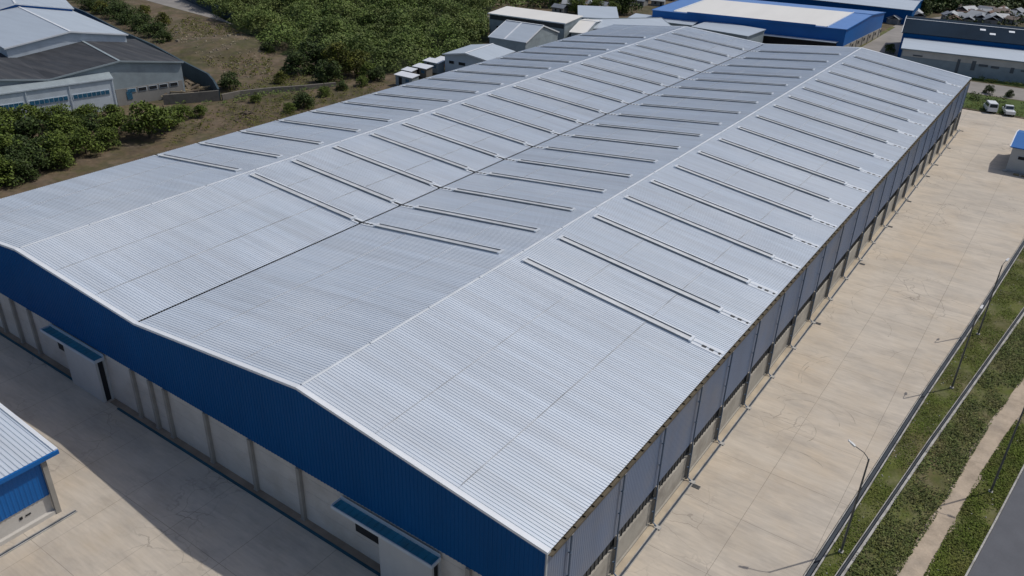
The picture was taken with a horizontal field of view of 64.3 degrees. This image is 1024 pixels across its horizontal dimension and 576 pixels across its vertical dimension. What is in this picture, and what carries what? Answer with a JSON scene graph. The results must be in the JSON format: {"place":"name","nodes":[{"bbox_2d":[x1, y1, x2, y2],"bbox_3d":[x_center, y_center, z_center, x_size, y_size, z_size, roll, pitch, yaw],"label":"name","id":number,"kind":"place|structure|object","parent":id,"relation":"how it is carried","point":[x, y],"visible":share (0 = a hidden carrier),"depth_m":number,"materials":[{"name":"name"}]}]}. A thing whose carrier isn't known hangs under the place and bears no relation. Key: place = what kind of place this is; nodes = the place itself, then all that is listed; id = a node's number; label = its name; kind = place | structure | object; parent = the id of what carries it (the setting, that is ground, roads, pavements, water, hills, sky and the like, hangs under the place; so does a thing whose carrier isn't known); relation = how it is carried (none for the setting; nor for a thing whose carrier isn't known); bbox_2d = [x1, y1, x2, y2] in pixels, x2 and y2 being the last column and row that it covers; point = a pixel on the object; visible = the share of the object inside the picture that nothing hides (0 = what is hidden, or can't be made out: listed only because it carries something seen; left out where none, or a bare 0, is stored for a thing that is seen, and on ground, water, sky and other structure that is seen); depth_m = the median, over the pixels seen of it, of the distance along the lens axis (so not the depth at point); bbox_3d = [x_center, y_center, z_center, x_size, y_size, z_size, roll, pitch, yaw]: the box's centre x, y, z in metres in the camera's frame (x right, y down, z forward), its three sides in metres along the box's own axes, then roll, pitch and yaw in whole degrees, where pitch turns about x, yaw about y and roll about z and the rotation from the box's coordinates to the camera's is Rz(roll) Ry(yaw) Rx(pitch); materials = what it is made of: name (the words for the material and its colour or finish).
{"place":"outdoors","nodes":[
{"label":"outdoors","id":0,"kind":"place"},
{"bbox_2d":[146,82,210,102],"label":"scrap yard ground","id":1,"kind":"structure","parent":0,"point":[161,101],"depth_m":151.63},
{"bbox_2d":[161,80,213,96],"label":"scrap heap","id":2,"kind":"object","parent":1,"relation":"on","point":[190,88],"visible":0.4,"depth_m":150.54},
{"bbox_2d":[147,0,230,23],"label":"road","id":3,"kind":"structure","parent":0,"point":[185,5],"depth_m":227.07,"materials":[{"name":"asphalt"}]},
{"bbox_2d":[158,35,288,62],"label":"earth bank","id":4,"kind":"structure","parent":0,"point":[187,50],"depth_m":179.19,"materials":[{"name":"soil"}]},
{"bbox_2d":[131,14,152,30],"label":"broad tree","id":5,"kind":"object","parent":4,"relation":"on","point":[144,18],"visible":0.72,"depth_m":197.21,"materials":[{"name":"green plant"}]},
{"bbox_2d":[142,22,166,35],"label":"broad tree","id":6,"kind":"object","parent":4,"relation":"on","point":[155,28],"visible":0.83,"depth_m":190.88,"materials":[{"name":"green plant"}]},
{"bbox_2d":[153,29,173,43],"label":"broad tree","id":7,"kind":"object","parent":4,"relation":"on","point":[161,33],"visible":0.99,"depth_m":187.07,"materials":[{"name":"green plant"}]},
{"bbox_2d":[172,20,269,77],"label":"rubble","id":8,"kind":"object","parent":4,"relation":"on","point":[228,35],"visible":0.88,"depth_m":184.63,"materials":[{"name":"stone"}]},
{"bbox_2d":[169,15,273,76],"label":"bank weeds","id":9,"kind":"object","parent":4,"relation":"on","point":[232,68],"visible":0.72,"depth_m":191.13,"materials":[{"name":"green plant"}]},
{"bbox_2d":[205,0,495,73],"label":"scrub ground","id":10,"kind":"structure","parent":0,"point":[245,30],"depth_m":197.69,"materials":[{"name":"plant"}]},
{"bbox_2d":[186,0,233,18],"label":"road wall","id":11,"kind":"structure","parent":10,"relation":"on","point":[206,7],"depth_m":222.94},
{"bbox_2d":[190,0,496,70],"bbox_3d":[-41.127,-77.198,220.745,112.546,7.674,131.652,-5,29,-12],"label":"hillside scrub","id":12,"kind":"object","parent":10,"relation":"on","point":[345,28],"visible":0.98,"depth_m":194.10,"materials":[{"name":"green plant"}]},
{"bbox_2d":[0,24,971,575],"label":"warehouse","id":13,"kind":"structure","parent":0,"point":[558,354],"depth_m":68.72,"materials":[{"name":"metal"}]},
{"bbox_2d":[0,80,1023,575],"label":"yard pavement","id":14,"kind":"structure","parent":0,"point":[142,500],"depth_m":64.07,"materials":[{"name":"concrete"}]},
{"bbox_2d":[0,403,61,546],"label":"annex","id":15,"kind":"object","parent":14,"relation":"on","point":[28,497],"visible":1,"depth_m":54.51,"materials":[{"name":"blue paint"}]},
{"bbox_2d":[0,332,72,380],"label":"drain channel","id":16,"kind":"object","parent":14,"relation":"on","point":[38,357],"visible":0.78,"depth_m":73.09,"materials":[{"name":"concrete"}]},
{"bbox_2d":[0,509,77,557],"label":"drain channel","id":17,"kind":"object","parent":14,"relation":"on","point":[35,534],"visible":1,"depth_m":54.67,"materials":[{"name":"concrete"}]},
{"bbox_2d":[0,326,380,572],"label":"apron","id":18,"kind":"object","parent":14,"relation":"on","point":[346,547],"visible":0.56,"depth_m":60.30,"materials":[{"name":"concrete"}]},
{"bbox_2d":[117,408,380,575],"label":"drain channel","id":19,"kind":"object","parent":14,"relation":"on","point":[261,499],"visible":0.91,"depth_m":58.29,"materials":[{"name":"concrete"}]},
{"bbox_2d":[610,130,956,575],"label":"apron","id":20,"kind":"object","parent":14,"relation":"on","point":[623,563],"visible":1,"depth_m":69.87,"materials":[{"name":"concrete"}]},
{"bbox_2d":[619,130,959,575],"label":"drain channel","id":21,"kind":"object","parent":14,"relation":"on","point":[654,531],"visible":1,"depth_m":70.10,"materials":[{"name":"concrete"}]},
{"bbox_2d":[777,200,984,466],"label":"tyre marks","id":22,"kind":"object","parent":14,"relation":"on","point":[821,361],"visible":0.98,"depth_m":71.59},
{"bbox_2d":[835,307,1023,575],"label":"drain channel","id":23,"kind":"object","parent":14,"relation":"on","point":[872,526],"visible":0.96,"depth_m":64.47,"materials":[{"name":"concrete"}]},
{"bbox_2d":[1002,129,1023,174],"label":"hut","id":24,"kind":"object","parent":14,"relation":"on","point":[1015,164],"visible":1,"depth_m":124.35,"materials":[{"name":"grey paint"}]},
{"bbox_2d":[0,0,1023,198],"bbox_3d":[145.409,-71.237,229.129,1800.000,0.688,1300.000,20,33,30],"label":"field","id":25,"kind":"structure","parent":0,"point":[133,147],"depth_m":146.41,"materials":[{"name":"soil"}]},
{"bbox_2d":[0,154,17,186],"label":"bush","id":26,"kind":"object","parent":25,"relation":"on","point":[4,168],"visible":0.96,"depth_m":106.98,"materials":[{"name":"green plant"}]},
{"bbox_2d":[0,106,23,125],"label":"bush","id":27,"kind":"object","parent":25,"relation":"on","point":[10,112],"visible":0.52,"depth_m":126.00,"materials":[{"name":"green plant"}]},
{"bbox_2d":[0,114,25,148],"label":"bush","id":28,"kind":"object","parent":25,"relation":"on","point":[6,129],"visible":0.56,"depth_m":118.70,"materials":[{"name":"green plant"}]},
{"bbox_2d":[0,133,25,158],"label":"bush","id":29,"kind":"object","parent":25,"relation":"on","point":[5,139],"visible":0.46,"depth_m":112.13,"materials":[{"name":"green plant"}]},
{"bbox_2d":[0,149,40,186],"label":"broad tree","id":30,"kind":"object","parent":25,"relation":"on","point":[22,165],"visible":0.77,"depth_m":109.02,"materials":[{"name":"green plant"}]},
{"bbox_2d":[0,53,47,85],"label":"workshop","id":31,"kind":"structure","parent":25,"relation":"on","point":[15,71],"depth_m":134.34,"materials":[{"name":"metal"}]},
{"bbox_2d":[4,134,51,170],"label":"broad tree","id":32,"kind":"object","parent":25,"relation":"on","point":[32,143],"visible":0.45,"depth_m":113.03,"materials":[{"name":"green plant"}]},
{"bbox_2d":[8,114,50,143],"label":"broad tree","id":33,"kind":"object","parent":25,"relation":"on","point":[25,128],"visible":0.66,"depth_m":119.67,"materials":[{"name":"green plant"}]},
{"bbox_2d":[13,103,50,124],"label":"bush","id":34,"kind":"object","parent":25,"relation":"on","point":[37,113],"visible":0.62,"depth_m":126.97,"materials":[{"name":"green plant"}]},
{"bbox_2d":[17,147,54,176],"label":"broad tree","id":35,"kind":"object","parent":25,"relation":"on","point":[38,160],"visible":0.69,"depth_m":111.71,"materials":[{"name":"green plant"}]},
{"bbox_2d":[0,0,73,10],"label":"hall","id":36,"kind":"structure","parent":25,"relation":"on","point":[64,5],"depth_m":172.24,"materials":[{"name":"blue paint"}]},
{"bbox_2d":[0,72,117,124],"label":"lean to","id":37,"kind":"object","parent":25,"relation":"on","point":[96,89],"visible":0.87,"depth_m":134.05,"materials":[{"name":"metal"}]},
{"bbox_2d":[28,95,68,105],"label":"window","id":38,"kind":"structure","parent":37,"relation":"in","point":[62,98],"depth_m":132.79,"materials":[{"name":"blue glass"}]},
{"bbox_2d":[72,89,109,99],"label":"window","id":39,"kind":"structure","parent":37,"relation":"in","point":[103,92],"depth_m":136.70,"materials":[{"name":"blue glass"}]},
{"bbox_2d":[43,102,74,129],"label":"bush","id":40,"kind":"object","parent":25,"relation":"on","point":[59,110],"visible":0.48,"depth_m":128.24,"materials":[{"name":"green plant"}]},
{"bbox_2d":[38,129,82,161],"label":"bush","id":41,"kind":"object","parent":25,"relation":"on","point":[56,138],"visible":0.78,"depth_m":115.32,"materials":[{"name":"green plant"}]},
{"bbox_2d":[48,145,76,168],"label":"bush","id":42,"kind":"object","parent":25,"relation":"on","point":[64,156],"visible":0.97,"depth_m":113.72,"materials":[{"name":"green plant"}]},
{"bbox_2d":[42,112,83,144],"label":"bush","id":43,"kind":"object","parent":25,"relation":"on","point":[64,123],"visible":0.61,"depth_m":121.46,"materials":[{"name":"green plant"}]},
{"bbox_2d":[0,6,127,57],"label":"hall","id":44,"kind":"structure","parent":25,"relation":"on","point":[24,31],"depth_m":153.51,"materials":[{"name":"metal"}]},
{"bbox_2d":[65,126,107,153],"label":"bush","id":45,"kind":"object","parent":25,"relation":"on","point":[77,137],"visible":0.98,"depth_m":118.48,"materials":[{"name":"green plant"}]},
{"bbox_2d":[70,103,102,124],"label":"bush","id":46,"kind":"object","parent":25,"relation":"on","point":[85,109],"visible":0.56,"depth_m":130.13,"materials":[{"name":"green plant"}]},
{"bbox_2d":[69,113,106,142],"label":"broad tree","id":47,"kind":"object","parent":25,"relation":"on","point":[87,122],"visible":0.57,"depth_m":123.97,"materials":[{"name":"green plant"}]},
{"bbox_2d":[17,39,185,105],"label":"workshop","id":48,"kind":"structure","parent":25,"relation":"on","point":[138,70],"depth_m":143.31,"materials":[{"name":"paint"}]},
{"bbox_2d":[91,126,120,148],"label":"bush","id":49,"kind":"object","parent":25,"relation":"on","point":[105,135],"visible":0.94,"depth_m":121.76,"materials":[{"name":"green plant"}]},
{"bbox_2d":[97,104,125,116],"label":"bush","id":50,"kind":"object","parent":25,"relation":"on","point":[110,108],"visible":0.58,"depth_m":133.22,"materials":[{"name":"green plant"}]},
{"bbox_2d":[98,111,130,133],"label":"bush","id":51,"kind":"object","parent":25,"relation":"on","point":[116,119],"visible":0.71,"depth_m":126.09,"materials":[{"name":"green plant"}]},
{"bbox_2d":[103,3,127,17],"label":"broad tree","id":52,"kind":"object","parent":25,"relation":"on","point":[112,8],"visible":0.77,"depth_m":208.90,"materials":[{"name":"green plant"}]},
{"bbox_2d":[68,0,173,44],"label":"bank scrub","id":53,"kind":"object","parent":25,"relation":"on","point":[119,2],"visible":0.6,"depth_m":207.10,"materials":[{"name":"green plant"}]},
{"bbox_2d":[72,6,220,99],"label":"retaining wall","id":54,"kind":"structure","parent":25,"relation":"on","point":[196,75],"depth_m":158.59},
{"bbox_2d":[121,100,175,137],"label":"bush","id":55,"kind":"object","parent":25,"relation":"on","point":[154,116],"visible":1,"depth_m":124.86,"materials":[{"name":"green plant"}]},
{"bbox_2d":[171,104,193,120],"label":"bush","id":56,"kind":"object","parent":25,"relation":"on","point":[183,109],"visible":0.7,"depth_m":135.23,"materials":[{"name":"green plant"}]},
{"bbox_2d":[162,90,219,104],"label":"yard wall","id":57,"kind":"structure","parent":25,"relation":"on","point":[198,97],"depth_m":144.47,"materials":[{"name":"concrete"}]},
{"bbox_2d":[217,70,241,89],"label":"broad tree","id":58,"kind":"object","parent":25,"relation":"on","point":[226,80],"visible":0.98,"depth_m":152.50,"materials":[{"name":"green plant"}]},
{"bbox_2d":[169,80,345,106],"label":"wall weeds","id":59,"kind":"object","parent":25,"relation":"on","point":[273,92],"depth_m":149.87,"materials":[{"name":"green plant"}]},
{"bbox_2d":[165,82,383,148],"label":"strip weeds","id":60,"kind":"object","parent":25,"relation":"on","point":[256,116],"visible":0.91,"depth_m":140.48,"materials":[{"name":"green plant"}]},
{"bbox_2d":[221,82,335,100],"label":"stone wall","id":61,"kind":"structure","parent":25,"relation":"on","point":[229,95],"depth_m":151.80,"materials":[{"name":"stone"}]},
{"bbox_2d":[279,49,314,76],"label":"broad tree","id":62,"kind":"object","parent":25,"relation":"on","point":[292,59],"visible":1,"depth_m":162.47,"materials":[{"name":"green plant"}]},
{"bbox_2d":[224,72,378,89],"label":"slope weeds","id":63,"kind":"object","parent":25,"relation":"on","point":[292,81],"visible":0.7,"depth_m":157.60,"materials":[{"name":"green plant"}]},
{"bbox_2d":[291,91,314,108],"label":"broad tree","id":64,"kind":"object","parent":25,"relation":"on","point":[304,98],"visible":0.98,"depth_m":143.38,"materials":[{"name":"green plant"}]},
{"bbox_2d":[297,41,336,73],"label":"broad tree","id":65,"kind":"object","parent":25,"relation":"on","point":[315,56],"visible":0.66,"depth_m":165.93,"materials":[{"name":"green plant"}]},
{"bbox_2d":[311,59,344,83],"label":"broad tree","id":66,"kind":"object","parent":25,"relation":"on","point":[328,70],"visible":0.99,"depth_m":158.29,"materials":[{"name":"green plant"}]},
{"bbox_2d":[321,41,355,73],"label":"olive tree","id":67,"kind":"object","parent":25,"relation":"on","point":[335,47],"visible":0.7,"depth_m":163.86,"materials":[{"name":"green plant"}]},
{"bbox_2d":[340,49,370,77],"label":"olive tree","id":68,"kind":"object","parent":25,"relation":"on","point":[356,58],"visible":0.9,"depth_m":163.15,"materials":[{"name":"green plant"}]},
{"bbox_2d":[357,61,376,76],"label":"bush","id":69,"kind":"object","parent":25,"relation":"on","point":[365,67],"visible":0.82,"depth_m":162.23,"materials":[{"name":"green plant"}]},
{"bbox_2d":[367,65,385,80],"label":"broad tree","id":70,"kind":"object","parent":25,"relation":"on","point":[379,73],"visible":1,"depth_m":161.33,"materials":[{"name":"green plant"}]},
{"bbox_2d":[394,71,418,84],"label":"site cabin","id":71,"kind":"object","parent":25,"relation":"on","point":[402,77],"visible":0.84,"depth_m":158.04,"materials":[{"name":"white metal"}]},
{"bbox_2d":[412,63,432,77],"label":"site cabin","id":72,"kind":"object","parent":25,"relation":"on","point":[423,70],"visible":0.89,"depth_m":164.86,"materials":[{"name":"white metal"}]},
{"bbox_2d":[422,57,444,73],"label":"site cabin","id":73,"kind":"object","parent":25,"relation":"on","point":[437,65],"visible":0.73,"depth_m":168.50,"materials":[{"name":"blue metal"}]},
{"bbox_2d":[442,43,515,71],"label":"shed","id":74,"kind":"structure","parent":25,"relation":"on","point":[468,55],"depth_m":166.59,"materials":[{"name":"metal"}]},
{"bbox_2d":[488,20,558,52],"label":"shed","id":75,"kind":"structure","parent":25,"relation":"on","point":[516,36],"depth_m":178.20,"materials":[{"name":"metal"}]},
{"bbox_2d":[487,6,581,39],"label":"shed","id":76,"kind":"structure","parent":25,"relation":"on","point":[563,24],"depth_m":194.43,"materials":[{"name":"metal"}]},
{"bbox_2d":[492,0,614,8],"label":"woodland","id":77,"kind":"object","parent":25,"relation":"on","point":[552,2],"visible":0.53,"depth_m":242.85,"materials":[{"name":"green plant"}]},
{"bbox_2d":[566,0,587,12],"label":"bush","id":78,"kind":"object","parent":25,"relation":"on","point":[573,4],"visible":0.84,"depth_m":234.83,"materials":[{"name":"green plant"}]},
{"bbox_2d":[569,18,601,35],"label":"shed","id":79,"kind":"structure","parent":25,"relation":"on","point":[581,26],"depth_m":191.77,"materials":[{"name":"metal"}]},
{"bbox_2d":[578,5,618,18],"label":"shed","id":80,"kind":"structure","parent":25,"relation":"on","point":[586,12],"depth_m":213.57,"materials":[{"name":"metal"}]},
{"bbox_2d":[615,0,642,14],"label":"broad tree","id":81,"kind":"object","parent":25,"relation":"on","point":[625,5],"visible":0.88,"depth_m":235.40,"materials":[{"name":"green plant"}]},
{"bbox_2d":[590,17,670,29],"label":"shed","id":82,"kind":"structure","parent":25,"relation":"on","point":[604,22],"depth_m":201.32,"materials":[{"name":"metal"}]},
{"bbox_2d":[628,13,696,26],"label":"annex block","id":83,"kind":"structure","parent":25,"relation":"on","point":[673,22],"depth_m":205.84,"materials":[{"name":"metal"}]},
{"bbox_2d":[691,21,765,42],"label":"annex block","id":84,"kind":"structure","parent":25,"relation":"on","point":[746,32],"depth_m":197.13,"materials":[{"name":"metal"}]},
{"bbox_2d":[652,0,885,46],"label":"factory","id":85,"kind":"structure","parent":25,"relation":"on","point":[791,24],"depth_m":204.25,"materials":[{"name":"blue paint"}]},
{"bbox_2d":[760,0,922,24],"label":"factory","id":86,"kind":"structure","parent":25,"relation":"on","point":[902,9],"depth_m":240.43,"materials":[{"name":"metal"}]},
{"bbox_2d":[897,16,1023,57],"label":"factory","id":87,"kind":"structure","parent":25,"relation":"on","point":[991,35],"depth_m":188.98,"materials":[{"name":"blue paint"}]},
{"bbox_2d":[900,37,1023,83],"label":"lean to","id":88,"kind":"object","parent":25,"relation":"on","point":[988,62],"visible":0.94,"depth_m":179.56,"materials":[{"name":"white metal"}]},
{"bbox_2d":[927,0,1023,12],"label":"woodland","id":89,"kind":"object","parent":25,"relation":"on","point":[941,5],"visible":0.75,"depth_m":257.34,"materials":[{"name":"green plant"}]},
{"bbox_2d":[943,9,1023,25],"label":"garden trees","id":90,"kind":"object","parent":25,"relation":"on","point":[1004,12],"visible":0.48,"depth_m":238.71,"materials":[{"name":"green plant"}]},
{"bbox_2d":[421,7,1023,100],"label":"road","id":91,"kind":"structure","parent":0,"point":[979,87],"depth_m":170.09,"materials":[{"name":"asphalt"}]},
{"bbox_2d":[862,17,940,55],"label":"road","id":92,"kind":"structure","parent":0,"point":[892,36],"depth_m":212.89,"materials":[{"name":"concrete"}]},
{"bbox_2d":[814,248,1023,575],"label":"verge","id":93,"kind":"structure","parent":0,"point":[893,475],"depth_m":70.88,"materials":[{"name":"plant"}]},
{"bbox_2d":[838,439,869,553],"bbox_3d":[21.913,13.830,53.511,1.621,9.144,0.321,17,32,26],"label":"street lamp","id":94,"kind":"object","parent":93,"relation":"on","point":[841,550],"visible":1,"depth_m":53.28,"materials":[{"name":"metal"}]},
{"bbox_2d":[804,239,1023,575],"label":"drain channel","id":95,"kind":"object","parent":93,"relation":"on","point":[820,557],"visible":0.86,"depth_m":67.02,"materials":[{"name":"concrete"}]},
{"bbox_2d":[950,305,983,388],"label":"street lamp","id":96,"kind":"object","parent":93,"relation":"on","point":[955,376],"visible":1,"depth_m":71.19,"materials":[{"name":"metal"}]},
{"bbox_2d":[845,316,1023,575],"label":"verge","id":97,"kind":"structure","parent":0,"point":[937,479],"depth_m":61.78,"materials":[{"name":"plant"}]},
{"bbox_2d":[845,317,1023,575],"bbox_3d":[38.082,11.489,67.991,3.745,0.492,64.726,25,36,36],"label":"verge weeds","id":98,"kind":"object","parent":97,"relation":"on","point":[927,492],"visible":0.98,"depth_m":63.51,"materials":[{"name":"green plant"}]},
{"bbox_2d":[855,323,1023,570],"bbox_3d":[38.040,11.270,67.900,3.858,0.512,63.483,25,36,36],"label":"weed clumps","id":99,"kind":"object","parent":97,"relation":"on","point":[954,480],"visible":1,"depth_m":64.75,"materials":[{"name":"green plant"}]},
{"bbox_2d":[896,380,1023,575],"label":"footpath","id":100,"kind":"structure","parent":97,"relation":"on","point":[918,561],"depth_m":61.44,"materials":[{"name":"concrete"}]},
{"bbox_2d":[988,408,1023,492],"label":"street lamp","id":101,"kind":"object","parent":97,"relation":"on","point":[1000,467],"visible":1,"depth_m":59.38,"materials":[{"name":"metal"}]},
{"bbox_2d":[963,93,1023,116],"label":"verge","id":102,"kind":"structure","parent":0,"point":[1017,104],"depth_m":160.67,"materials":[{"name":"plant"}]},
{"bbox_2d":[983,100,998,112],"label":"parked van","id":103,"kind":"object","parent":102,"relation":"on","point":[990,105],"visible":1,"depth_m":153.81,"materials":[{"name":"white paint"}]},
{"bbox_2d":[967,91,1023,107],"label":"hedge","id":104,"kind":"object","parent":102,"relation":"on","point":[974,96],"visible":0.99,"depth_m":162.28,"materials":[{"name":"green plant"}]},
{"bbox_2d":[968,470,1023,575],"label":"road","id":105,"kind":"structure","parent":0,"point":[1001,553],"depth_m":56.39,"materials":[{"name":"asphalt"}]},
{"bbox_2d":[965,465,1023,575],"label":"kerb","id":106,"kind":"structure","parent":105,"relation":"on","point":[992,526],"depth_m":58.11,"materials":[{"name":"concrete"}]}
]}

